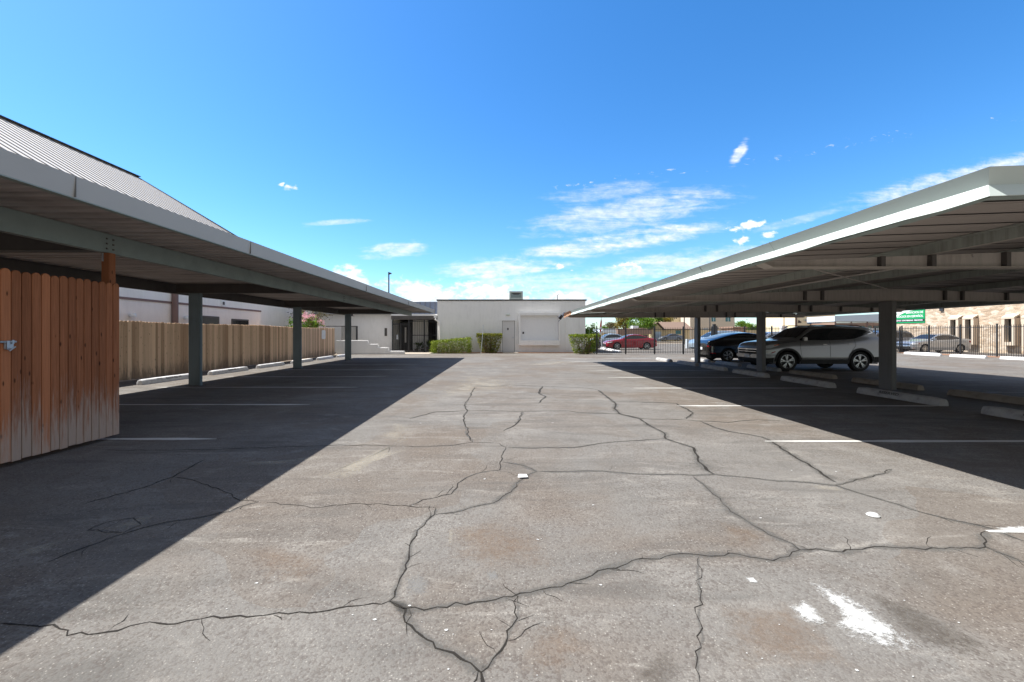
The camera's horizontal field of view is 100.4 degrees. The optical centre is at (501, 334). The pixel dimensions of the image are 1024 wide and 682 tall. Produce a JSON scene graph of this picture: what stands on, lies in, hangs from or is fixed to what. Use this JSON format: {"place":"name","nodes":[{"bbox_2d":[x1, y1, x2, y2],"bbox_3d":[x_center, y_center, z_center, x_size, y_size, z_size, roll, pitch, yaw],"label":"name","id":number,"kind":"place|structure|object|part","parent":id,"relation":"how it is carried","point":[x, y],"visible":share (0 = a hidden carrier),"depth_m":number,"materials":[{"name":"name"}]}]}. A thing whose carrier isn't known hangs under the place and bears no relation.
{"place":"outdoors","nodes":[
{"label":"outdoors","id":0,"kind":"place"},
{"bbox_2d":[405,351,431,353],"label":"walkway","id":1,"kind":"structure","parent":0,"point":[418,352],"depth_m":33.37,"materials":[{"name":"concrete"}]},
{"bbox_2d":[410,320,436,351],"bbox_3d":[-6.185,0.110,33.850,2.190,2.580,0.100,0,0,0],"label":"metal fence","id":2,"kind":"object","parent":1,"relation":"on","point":[424,335],"visible":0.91,"depth_m":33.84,"materials":[{"name":"black metal"}]},
{"bbox_2d":[423,337,434,351],"bbox_3d":[-5.985,0.764,35.391,1.271,1.272,1.023,0,0,0],"label":"potted plant","id":3,"kind":"object","parent":1,"relation":"on","point":[428,344],"visible":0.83,"depth_m":35.29,"materials":[{"name":"green plant"}]},
{"bbox_2d":[0,353,1023,681],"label":"parking lot","id":4,"kind":"structure","parent":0,"point":[628,623],"depth_m":3.16,"materials":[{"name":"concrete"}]},
{"bbox_2d":[0,268,118,463],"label":"gate","id":5,"kind":"structure","parent":4,"relation":"on","point":[59,362],"depth_m":5.08,"materials":[{"name":"wood"}]},
{"bbox_2d":[101,253,115,283],"bbox_3d":[-5.565,0.139,6.039,0.110,2.582,0.122,0,0,0],"label":"wooden post","id":6,"kind":"object","parent":4,"relation":"on","point":[108,267],"visible":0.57,"depth_m":5.99,"materials":[{"name":"wood"}]},
{"bbox_2d":[97,438,211,439],"bbox_3d":[-6.650,1.427,5.840,5.500,0.001,0.127,0,0,0],"label":"parking line","id":7,"kind":"object","parent":4,"relation":"on","point":[152,438],"visible":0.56,"depth_m":5.86,"materials":[{"name":"white paint"}]},
{"bbox_2d":[136,373,188,384],"bbox_3d":[-10.280,1.353,13.160,0.226,0.153,2.124,0,0,-1],"label":"wheel stop","id":8,"kind":"object","parent":4,"relation":"on","point":[161,379],"visible":1,"depth_m":12.82,"materials":[{"name":"white paint"}]},
{"bbox_2d":[119,404,309,404],"bbox_3d":[-6.650,1.427,8.710,5.500,0.001,0.136,0,0,0],"label":"bay line","id":9,"kind":"object","parent":4,"relation":"on","point":[214,404],"visible":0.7,"depth_m":8.71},
{"bbox_2d":[0,148,434,385],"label":"carport","id":10,"kind":"object","parent":4,"relation":"on","point":[58,223],"visible":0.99,"depth_m":7.53,"materials":[{"name":"grey metal"}]},
{"bbox_2d":[208,367,247,374],"bbox_3d":[-10.265,1.353,16.100,0.226,0.153,2.124,0,0,1],"label":"wheel stop","id":11,"kind":"object","parent":4,"relation":"on","point":[224,371],"visible":1,"depth_m":15.84,"materials":[{"name":"white paint"}]},
{"bbox_2d":[256,362,284,368],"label":"wheel stop","id":12,"kind":"object","parent":4,"relation":"on","point":[269,365],"visible":0.98,"depth_m":18.80,"materials":[{"name":"white paint"}]},
{"bbox_2d":[290,358,312,363],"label":"wheel stop","id":13,"kind":"object","parent":4,"relation":"on","point":[305,360],"visible":0.61,"depth_m":22.20,"materials":[{"name":"white paint"}]},
{"bbox_2d":[316,356,333,359],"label":"wheel stop","id":14,"kind":"object","parent":4,"relation":"on","point":[325,357],"visible":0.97,"depth_m":24.60,"materials":[{"name":"white paint"}]},
{"bbox_2d":[326,326,357,339],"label":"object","id":15,"kind":"object","parent":4,"relation":"on","point":[354,332],"visible":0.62,"depth_m":33.00,"materials":[{"name":"grey metal"}]},
{"bbox_2d":[336,340,404,353],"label":"stepped wall","id":16,"kind":"structure","parent":4,"relation":"on","point":[361,347],"depth_m":31.00,"materials":[{"name":"white paint"}]},
{"bbox_2d":[429,336,472,352],"bbox_3d":[-3.823,0.775,32.639,3.355,1.334,1.805,0,0,0],"label":"clipped hedge","id":17,"kind":"object","parent":4,"relation":"on","point":[450,348],"visible":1,"depth_m":32.19,"materials":[{"name":"green plant"}]},
{"bbox_2d":[2,385,1021,681],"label":"pavement cracks","id":18,"kind":"object","parent":4,"relation":"on","point":[508,589],"visible":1,"depth_m":2.77,"materials":[{"name":"black asphalt"}]},
{"bbox_2d":[437,352,592,352],"bbox_3d":[1.050,1.415,33.165,12.100,0.070,0.830,0,0,0],"label":"planting bed","id":19,"kind":"object","parent":4,"relation":"on","point":[522,352],"visible":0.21,"depth_m":32.90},
{"bbox_2d":[476,333,502,352],"bbox_3d":[-0.915,0.645,32.925,2.070,1.610,1.078,0,0,0],"label":"clipped bush","id":20,"kind":"object","parent":19,"relation":"on","point":[486,336],"visible":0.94,"depth_m":32.73,"materials":[{"name":"green plant"}]},
{"bbox_2d":[49,388,1023,672],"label":"crack filler","id":21,"kind":"object","parent":4,"relation":"on","point":[985,534],"visible":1,"depth_m":2.79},
{"bbox_2d":[568,333,600,353],"bbox_3d":[6.122,0.663,31.417,2.329,1.563,1.066,0,0,0],"label":"clipped bush","id":22,"kind":"object","parent":4,"relation":"on","point":[587,346],"visible":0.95,"depth_m":31.24,"materials":[{"name":"green plant"}]},
{"bbox_2d":[193,400,1011,678],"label":"white flecks","id":23,"kind":"object","parent":4,"relation":"on","point":[601,584],"visible":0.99,"depth_m":2.14,"materials":[{"name":"white paint"}]},
{"bbox_2d":[596,326,712,353],"bbox_3d":[11.150,0.412,31.050,8.585,2.035,0.080,0,0,-2],"label":"iron fence","id":24,"kind":"object","parent":4,"relation":"on","point":[654,329],"visible":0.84,"depth_m":31.02,"materials":[{"name":"metal"}]},
{"bbox_2d":[656,357,672,361],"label":"wheel stop","id":25,"kind":"object","parent":4,"relation":"on","point":[664,359],"visible":0.96,"depth_m":22.82,"materials":[{"name":"grey concrete"}]},
{"bbox_2d":[623,377,746,377],"bbox_3d":[6.240,1.427,14.240,5.420,0.001,0.138,0,0,0],"label":"bay line","id":26,"kind":"object","parent":4,"relation":"on","point":[684,377],"visible":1,"depth_m":14.20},
{"bbox_2d":[677,360,698,365],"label":"wheel stop","id":27,"kind":"object","parent":4,"relation":"on","point":[688,363],"visible":0.99,"depth_m":20.01,"materials":[{"name":"grey concrete"}]},
{"bbox_2d":[691,358,710,361],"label":"wheel stop","id":28,"kind":"object","parent":4,"relation":"on","point":[705,360],"visible":0.62,"depth_m":22.32,"materials":[{"name":"grey concrete"}]},
{"bbox_2d":[712,324,715,334],"bbox_3d":[15.570,0.330,31.210,0.180,2.200,0.180,0,0,0],"label":"gate post","id":29,"kind":"object","parent":4,"relation":"on","point":[714,329],"visible":0.4,"depth_m":31.12,"materials":[{"name":"black metal"}]},
{"bbox_2d":[701,364,727,370],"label":"wheel stop","id":30,"kind":"object","parent":4,"relation":"on","point":[715,367],"visible":1,"depth_m":17.44,"materials":[{"name":"grey concrete"}]},
{"bbox_2d":[715,361,741,365],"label":"wheel stop","id":31,"kind":"object","parent":4,"relation":"on","point":[728,363],"visible":0.98,"depth_m":19.94,"materials":[{"name":"grey concrete"}]},
{"bbox_2d":[701,332,766,361],"bbox_3d":[13.340,0.654,23.300,4.990,1.553,2.320,0,0,0],"label":"black car","id":32,"kind":"object","parent":4,"relation":"on","point":[723,346],"visible":0.48,"depth_m":22.44,"materials":[{"name":"paint"}]},
{"bbox_3d":[11.810,0.076,23.300,1.150,0.316,1.339,0,0,0],"label":"rear window","id":33,"kind":"part","parent":32,"relation":"part of","materials":[{"name":"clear glass"}]},
{"bbox_3d":[12.935,0.203,22.443,2.700,0.365,0.145,0,0,0],"label":"side window","id":34,"kind":"part","parent":32,"relation":"part of","materials":[{"name":"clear glass"}]},
{"bbox_2d":[732,369,769,377],"bbox_3d":[8.800,1.353,15.100,0.245,0.153,1.974,0,0,0],"label":"wheel stop","id":35,"kind":"object","parent":4,"relation":"on","point":[753,373],"visible":0.99,"depth_m":14.86,"materials":[{"name":"grey concrete"}]},
{"bbox_2d":[747,365,781,371],"bbox_3d":[10.740,1.359,17.500,0.246,0.143,2.024,0,0,0],"label":"wheel stop","id":36,"kind":"object","parent":4,"relation":"on","point":[776,369],"visible":0.78,"depth_m":16.90,"materials":[{"name":"grey concrete"}]},
{"bbox_2d":[558,165,1023,390],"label":"carport","id":37,"kind":"object","parent":4,"relation":"on","point":[957,242],"visible":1,"depth_m":7.59,"materials":[{"name":"beige metal"}]},
{"bbox_2d":[737,325,878,370],"bbox_3d":[12.515,0.521,17.500,5.050,1.818,2.215,0,0,0],"label":"parked suv","id":38,"kind":"object","parent":4,"relation":"on","point":[853,347],"visible":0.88,"depth_m":16.58,"materials":[{"name":"silver metal"}]},
{"bbox_3d":[13.035,-0.018,16.674,2.830,0.465,0.150,0,0,0],"label":"side window","id":39,"kind":"part","parent":38,"relation":"part of","materials":[{"name":"black glass"}]},
{"bbox_2d":[780,376,835,387],"bbox_3d":[8.860,1.354,12.400,0.244,0.153,1.974,0,0,-1],"label":"wheel stop","id":40,"kind":"object","parent":4,"relation":"on","point":[819,383],"visible":1,"depth_m":12.17,"materials":[{"name":"grey concrete"}]},
{"bbox_2d":[716,326,900,351],"bbox_3d":[23.600,0.388,32.450,15.849,2.085,0.080,0,0,-8],"label":"iron fence","id":41,"kind":"object","parent":4,"relation":"on","point":[790,327],"visible":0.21,"depth_m":31.94,"materials":[{"name":"metal"}]},
{"bbox_2d":[793,600,824,622],"bbox_3d":[1.569,1.427,2.189,0.172,0.001,0.168,0,0,-20],"label":"paint spill","id":42,"kind":"object","parent":4,"relation":"on","point":[805,610],"visible":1,"depth_m":2.19,"materials":[{"name":"white paint"}]},
{"bbox_2d":[684,405,934,405],"bbox_3d":[6.240,1.427,8.560,5.420,0.001,0.150,0,0,0],"label":"bay line","id":43,"kind":"object","parent":4,"relation":"on","point":[809,405],"visible":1,"depth_m":8.59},
{"bbox_2d":[789,370,836,378],"bbox_3d":[10.720,1.359,14.750,0.245,0.143,2.024,0,0,-1],"label":"wheel stop","id":44,"kind":"object","parent":4,"relation":"on","point":[816,374],"visible":0.98,"depth_m":14.53,"materials":[{"name":"beige concrete"}]},
{"bbox_2d":[818,585,907,649],"bbox_3d":[1.781,1.427,2.192,0.292,0.001,0.546,0,0,0],"label":"paint spill","id":45,"kind":"object","parent":4,"relation":"on","point":[866,622],"visible":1,"depth_m":2.12,"materials":[{"name":"white paint"}]},
{"bbox_2d":[866,512,880,517],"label":"litter","id":46,"kind":"object","parent":4,"relation":"on","point":[873,514],"visible":1,"depth_m":3.34,"materials":[{"name":"white paper"}]},
{"bbox_2d":[851,378,923,389],"bbox_3d":[10.740,1.359,11.950,0.246,0.142,2.024,0,0,-1],"label":"wheel stop","id":47,"kind":"object","parent":4,"relation":"on","point":[902,385],"visible":0.81,"depth_m":11.47,"materials":[{"name":"beige concrete"}]},
{"bbox_2d":[781,440,1023,441],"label":"parking line","id":48,"kind":"object","parent":4,"relation":"on","point":[904,441],"visible":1,"depth_m":5.70,"materials":[{"name":"white paint"}]},
{"bbox_2d":[857,387,948,405],"bbox_3d":[8.830,1.354,9.500,0.245,0.153,1.974,0,0,-1],"label":"wheel stop","id":49,"kind":"object","parent":4,"relation":"on","point":[923,399],"visible":1,"depth_m":9.25,"materials":[{"name":"grey concrete"}]},
{"bbox_2d":[904,352,938,353],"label":"wheel stop","id":50,"kind":"object","parent":4,"relation":"on","point":[915,352],"visible":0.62,"depth_m":30.94,"materials":[{"name":"white paint"}]},
{"bbox_2d":[912,353,942,355],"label":"wheel stop","id":51,"kind":"object","parent":4,"relation":"on","point":[930,354],"visible":0.96,"depth_m":29.04,"materials":[{"name":"white paint"}]},
{"bbox_2d":[949,354,987,357],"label":"wheel stop","id":52,"kind":"object","parent":4,"relation":"on","point":[967,356],"visible":0.97,"depth_m":26.53,"materials":[{"name":"white paint"}]},
{"bbox_2d":[947,389,1023,404],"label":"wheel stop","id":53,"kind":"object","parent":4,"relation":"on","point":[991,397],"visible":1,"depth_m":9.32,"materials":[{"name":"beige concrete"}]},
{"bbox_2d":[981,406,1023,420],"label":"wheel stop","id":54,"kind":"object","parent":4,"relation":"on","point":[1016,414],"visible":1,"depth_m":7.38,"materials":[{"name":"grey concrete"}]},
{"bbox_2d":[986,529,1023,532],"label":"parking line","id":55,"kind":"object","parent":4,"relation":"on","point":[1004,531],"visible":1,"depth_m":3.09,"materials":[{"name":"white paint"}]},
{"bbox_2d":[1000,526,1023,532],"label":"paint spill","id":56,"kind":"object","parent":4,"relation":"on","point":[1014,529],"visible":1,"depth_m":3.14,"materials":[{"name":"white paint"}]},
{"bbox_2d":[1000,356,1023,359],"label":"wheel stop","id":57,"kind":"object","parent":4,"relation":"on","point":[1012,358],"visible":0.95,"depth_m":24.36,"materials":[{"name":"white paint"}]},
{"bbox_2d":[0,0,1023,328],"label":"sky","id":58,"kind":"structure","parent":0,"point":[594,151],"materials":[{"name":"blue"}]},
{"bbox_2d":[119,338,1009,381],"bbox_3d":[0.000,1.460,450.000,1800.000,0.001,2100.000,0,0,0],"label":"ground","id":59,"kind":"structure","parent":0,"point":[321,356],"depth_m":19.53,"materials":[{"name":"grey concrete"}]},
{"bbox_2d":[0,115,260,324],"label":"neighbour building","id":60,"kind":"structure","parent":59,"relation":"on","point":[45,149],"depth_m":19.80,"materials":[{"name":"white paint"}]},
{"bbox_2d":[202,316,218,324],"bbox_3d":[-13.058,-0.400,18.975,0.077,0.860,1.550,0,0,0],"label":"window","id":61,"kind":"structure","parent":60,"relation":"in","point":[205,319],"depth_m":19.14,"materials":[{"name":"grey glass"}]},
{"bbox_2d":[231,319,248,324],"bbox_3d":[-13.058,-0.370,21.375,0.077,0.800,1.350,0,0,0],"label":"window","id":62,"kind":"structure","parent":60,"relation":"in","point":[233,321],"depth_m":21.27,"materials":[{"name":"grey glass"}]},
{"bbox_2d":[119,321,334,380],"bbox_3d":[-11.623,0.484,14.782,0.155,1.892,29.564,0,0,0],"label":"wooden fence","id":63,"kind":"object","parent":59,"relation":"on","point":[150,349],"visible":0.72,"depth_m":16.94,"materials":[{"name":"brown wood"}]},
{"bbox_2d":[322,330,325,338],"bbox_3d":[-11.535,0.000,27.690,0.010,0.580,0.580,0,0,0],"label":"fence sign","id":64,"kind":"object","parent":63,"relation":"attached to","point":[323,334],"visible":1,"depth_m":27.66,"materials":[{"name":"white metal"}]},
{"bbox_2d":[260,305,313,326],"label":"white building","id":65,"kind":"structure","parent":59,"relation":"on","point":[273,316],"depth_m":28.34,"materials":[{"name":"paint"}]},
{"bbox_2d":[286,312,325,327],"bbox_3d":[-12.798,-0.120,28.212,2.073,2.909,4.385,0,0,0],"label":"oleander","id":66,"kind":"object","parent":59,"relation":"on","point":[310,320],"visible":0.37,"depth_m":28.04,"materials":[{"name":"pink plant"}]},
{"bbox_2d":[287,310,332,323],"bbox_3d":[-13.554,-0.495,30.124,3.278,3.855,3.667,0,0,-32],"label":"tree","id":67,"kind":"object","parent":59,"relation":"on","point":[321,314],"visible":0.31,"depth_m":30.50,"materials":[{"name":"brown plant"}]},
{"bbox_2d":[312,302,436,351],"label":"white wing","id":68,"kind":"structure","parent":59,"relation":"on","point":[374,328],"depth_m":34.20,"materials":[{"name":"white paint"}]},
{"bbox_2d":[392,320,409,351],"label":"steel gate","id":69,"kind":"structure","parent":68,"relation":"attached to","point":[408,337],"depth_m":33.82,"materials":[{"name":"black metal"}]},
{"bbox_2d":[400,322,411,349],"bbox_3d":[-8.100,0.155,36.410,1.000,2.450,0.180,0,0,0],"label":"dark door","id":70,"kind":"structure","parent":68,"relation":"in","point":[400,322],"depth_m":36.35,"materials":[{"name":"black paint"}]},
{"bbox_2d":[433,323,435,339],"bbox_3d":[-5.700,-0.270,38.800,1.000,1.600,0.400,0,0,0],"label":"inner window","id":71,"kind":"structure","parent":68,"relation":"in","point":[434,324],"depth_m":38.60,"materials":[{"name":"black glass"}]},
{"bbox_2d":[434,299,586,351],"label":"white building","id":72,"kind":"structure","parent":59,"relation":"on","point":[529,325],"depth_m":33.60,"materials":[{"name":"paint"}]},
{"bbox_2d":[502,321,514,351],"bbox_3d":[0.567,0.149,33.559,0.966,2.441,0.078,0,0,0],"label":"door","id":73,"kind":"structure","parent":72,"relation":"in","point":[508,327],"depth_m":33.58,"materials":[{"name":"metal"}]},
{"bbox_2d":[509,291,522,298],"bbox_3d":[1.249,-3.219,36.537,1.148,0.898,1.126,0,0,0],"label":"rooftop cooler","id":74,"kind":"object","parent":72,"relation":"on","point":[515,294],"visible":0.72,"depth_m":36.00,"materials":[{"name":"paint"}]},
{"bbox_2d":[592,329,616,338],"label":"house","id":75,"kind":"structure","parent":59,"relation":"on","point":[607,331],"depth_m":72.00,"materials":[{"name":"beige paint"}]},
{"bbox_2d":[602,321,618,328],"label":"round tree","id":76,"kind":"object","parent":59,"relation":"on","point":[611,325],"visible":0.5,"depth_m":109.50,"materials":[{"name":"green plant"}]},
{"bbox_2d":[614,318,632,328],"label":"tall tree","id":77,"kind":"object","parent":59,"relation":"on","point":[620,321],"visible":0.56,"depth_m":99.71,"materials":[{"name":"green plant"}]},
{"bbox_2d":[623,318,657,328],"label":"tall tree","id":78,"kind":"object","parent":59,"relation":"on","point":[645,323],"visible":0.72,"depth_m":90.51,"materials":[{"name":"green plant"}]},
{"bbox_2d":[652,318,663,321],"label":"tall tree","id":79,"kind":"object","parent":59,"relation":"on","point":[660,319],"visible":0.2,"depth_m":102.86,"materials":[{"name":"green plant"}]},
{"bbox_2d":[663,318,673,321],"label":"tall tree","id":80,"kind":"object","parent":59,"relation":"on","point":[667,319],"visible":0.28,"depth_m":105.54,"materials":[{"name":"green plant"}]},
{"bbox_2d":[658,334,681,340],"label":"grey sedan","id":81,"kind":"object","parent":59,"relation":"on","point":[672,337],"visible":0.75,"depth_m":87.12,"materials":[{"name":"paint"}]},
{"bbox_2d":[671,318,679,321],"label":"apartment block","id":82,"kind":"structure","parent":59,"relation":"on","point":[676,320],"depth_m":112.00,"materials":[{"name":"beige paint"}]},
{"bbox_2d":[701,330,755,335],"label":"garden wall","id":83,"kind":"structure","parent":59,"relation":"on","point":[726,330],"depth_m":98.00,"materials":[{"name":"beige paint"}]},
{"bbox_2d":[719,327,746,332],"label":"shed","id":84,"kind":"structure","parent":59,"relation":"on","point":[742,329],"depth_m":95.50,"materials":[{"name":"metal"}]},
{"bbox_2d":[735,319,749,329],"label":"tall tree","id":85,"kind":"object","parent":59,"relation":"on","point":[742,323],"visible":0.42,"depth_m":119.40,"materials":[{"name":"green plant"}]},
{"bbox_2d":[744,322,755,329],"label":"tall tree","id":86,"kind":"object","parent":59,"relation":"on","point":[749,325],"visible":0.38,"depth_m":115.78,"materials":[{"name":"green plant"}]},
{"bbox_2d":[766,315,834,331],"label":"strip mall","id":87,"kind":"structure","parent":59,"relation":"on","point":[775,322],"depth_m":82.02,"materials":[{"name":"beige paint"}]},
{"bbox_2d":[897,304,1023,353],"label":"tan building","id":88,"kind":"structure","parent":59,"relation":"on","point":[1000,315],"depth_m":34.28,"materials":[{"name":"stone"}]},
{"bbox_2d":[897,310,924,322],"bbox_3d":[38.459,-1.690,40.375,0.058,1.200,3.250,0,0,0],"label":"banner","id":89,"kind":"object","parent":88,"relation":"attached to","point":[913,316],"visible":0.82,"depth_m":39.99,"materials":[{"name":"green plastic"}]},
{"bbox_2d":[649,322,691,340],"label":"gabled house","id":90,"kind":"structure","parent":0,"point":[672,325],"depth_m":92.60,"materials":[{"name":"beige paint"}]},
{"bbox_2d":[685,339,691,348],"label":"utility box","id":91,"kind":"object","parent":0,"point":[686,343],"visible":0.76,"depth_m":43.04,"materials":[{"name":"white metal"}]},
{"bbox_2d":[680,318,734,338],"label":"apartment block","id":92,"kind":"structure","parent":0,"point":[724,322],"depth_m":106.00,"materials":[{"name":"beige paint"}]},
{"bbox_2d":[591,344,982,352],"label":"parking lot","id":93,"kind":"structure","parent":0,"point":[634,350],"depth_m":38.51,"materials":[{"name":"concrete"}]},
{"bbox_2d":[585,322,600,349],"bbox_3d":[7.822,0.156,37.021,1.970,2.592,1.651,0,0,-36],"label":"oleander hedge","id":94,"kind":"object","parent":93,"relation":"on","point":[588,330],"visible":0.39,"depth_m":36.69,"materials":[{"name":"green plant"}]},
{"bbox_2d":[599,318,601,349],"bbox_3d":[9.086,-0.102,39.000,0.250,3.063,0.050,0,0,0],"label":"feather flag","id":95,"kind":"object","parent":93,"relation":"on","point":[601,332],"visible":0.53,"depth_m":38.98,"materials":[{"name":"white fabric"}]},
{"bbox_2d":[587,333,620,346],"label":"blue hatchback","id":96,"kind":"object","parent":93,"relation":"on","point":[605,337],"visible":0.21,"depth_m":45.80,"materials":[{"name":"paint"}]},
{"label":"side window","id":97,"kind":"part","parent":96,"relation":"part of","materials":[{"name":"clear glass"}]},
{"bbox_2d":[603,334,656,349],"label":"red sedan","id":98,"kind":"object","parent":93,"relation":"on","point":[634,341],"visible":0.8,"depth_m":40.51,"materials":[{"name":"paint"}]},
{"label":"side window","id":99,"kind":"part","parent":98,"relation":"part of","materials":[{"name":"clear glass"}]},
{"bbox_2d":[689,331,739,348],"bbox_3d":[19.000,0.546,37.400,4.600,1.768,2.149,0,0,0],"label":"parked car","id":100,"kind":"object","parent":93,"relation":"on","point":[690,343],"visible":0.11,"depth_m":37.18,"materials":[{"name":"white paint"}]},
{"bbox_2d":[807,314,878,326],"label":"pale canopy","id":101,"kind":"object","parent":93,"relation":"on","point":[867,318],"visible":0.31,"depth_m":66.00,"materials":[{"name":"white metal"}]},
{"bbox_2d":[873,330,912,340],"bbox_3d":[33.300,0.505,37.600,5.100,1.850,2.254,0,0,0],"label":"silver minivan","id":102,"kind":"object","parent":93,"relation":"on","point":[903,335],"visible":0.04,"depth_m":36.76,"materials":[{"name":"grey paint"}]},
{"bbox_3d":[33.675,0.055,36.752,3.350,0.510,0.126,0,0,0],"label":"side window","id":103,"kind":"part","parent":102,"relation":"part of","materials":[{"name":"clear glass"}]},
{"bbox_2d":[897,334,970,352],"bbox_3d":[34.730,0.676,34.400,4.820,1.508,2.152,0,0,0],"label":"silver sedan","id":104,"kind":"object","parent":93,"relation":"on","point":[966,344],"visible":0.65,"depth_m":33.53,"materials":[{"name":"paint"}]},
{"bbox_3d":[34.945,0.235,33.594,2.270,0.390,0.126,0,0,0],"label":"side window","id":105,"kind":"part","parent":104,"relation":"part of","materials":[{"name":"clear glass"}]},
{"bbox_2d":[939,353,1022,356],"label":"side parking lot","id":106,"kind":"structure","parent":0,"point":[1003,354],"depth_m":30.79,"materials":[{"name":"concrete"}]},
{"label":"fence verge","id":107,"kind":"structure","parent":0,"visible":0},
{"bbox_2d":[901,323,1023,356],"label":"iron fence","id":108,"kind":"object","parent":107,"relation":"on","point":[973,327],"visible":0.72,"depth_m":28.43,"materials":[{"name":"black metal"}]},
{"label":"street","id":109,"kind":"structure","parent":0,"visible":0},
{"bbox_2d":[616,326,651,336],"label":"house","id":110,"kind":"structure","parent":109,"relation":"on","point":[636,331],"depth_m":78.00,"materials":[{"name":"beige paint"}]},
{"bbox_2d":[810,323,878,330],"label":"brown shop","id":111,"kind":"structure","parent":109,"relation":"on","point":[873,325],"depth_m":74.00,"materials":[{"name":"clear glass"}]}
]}

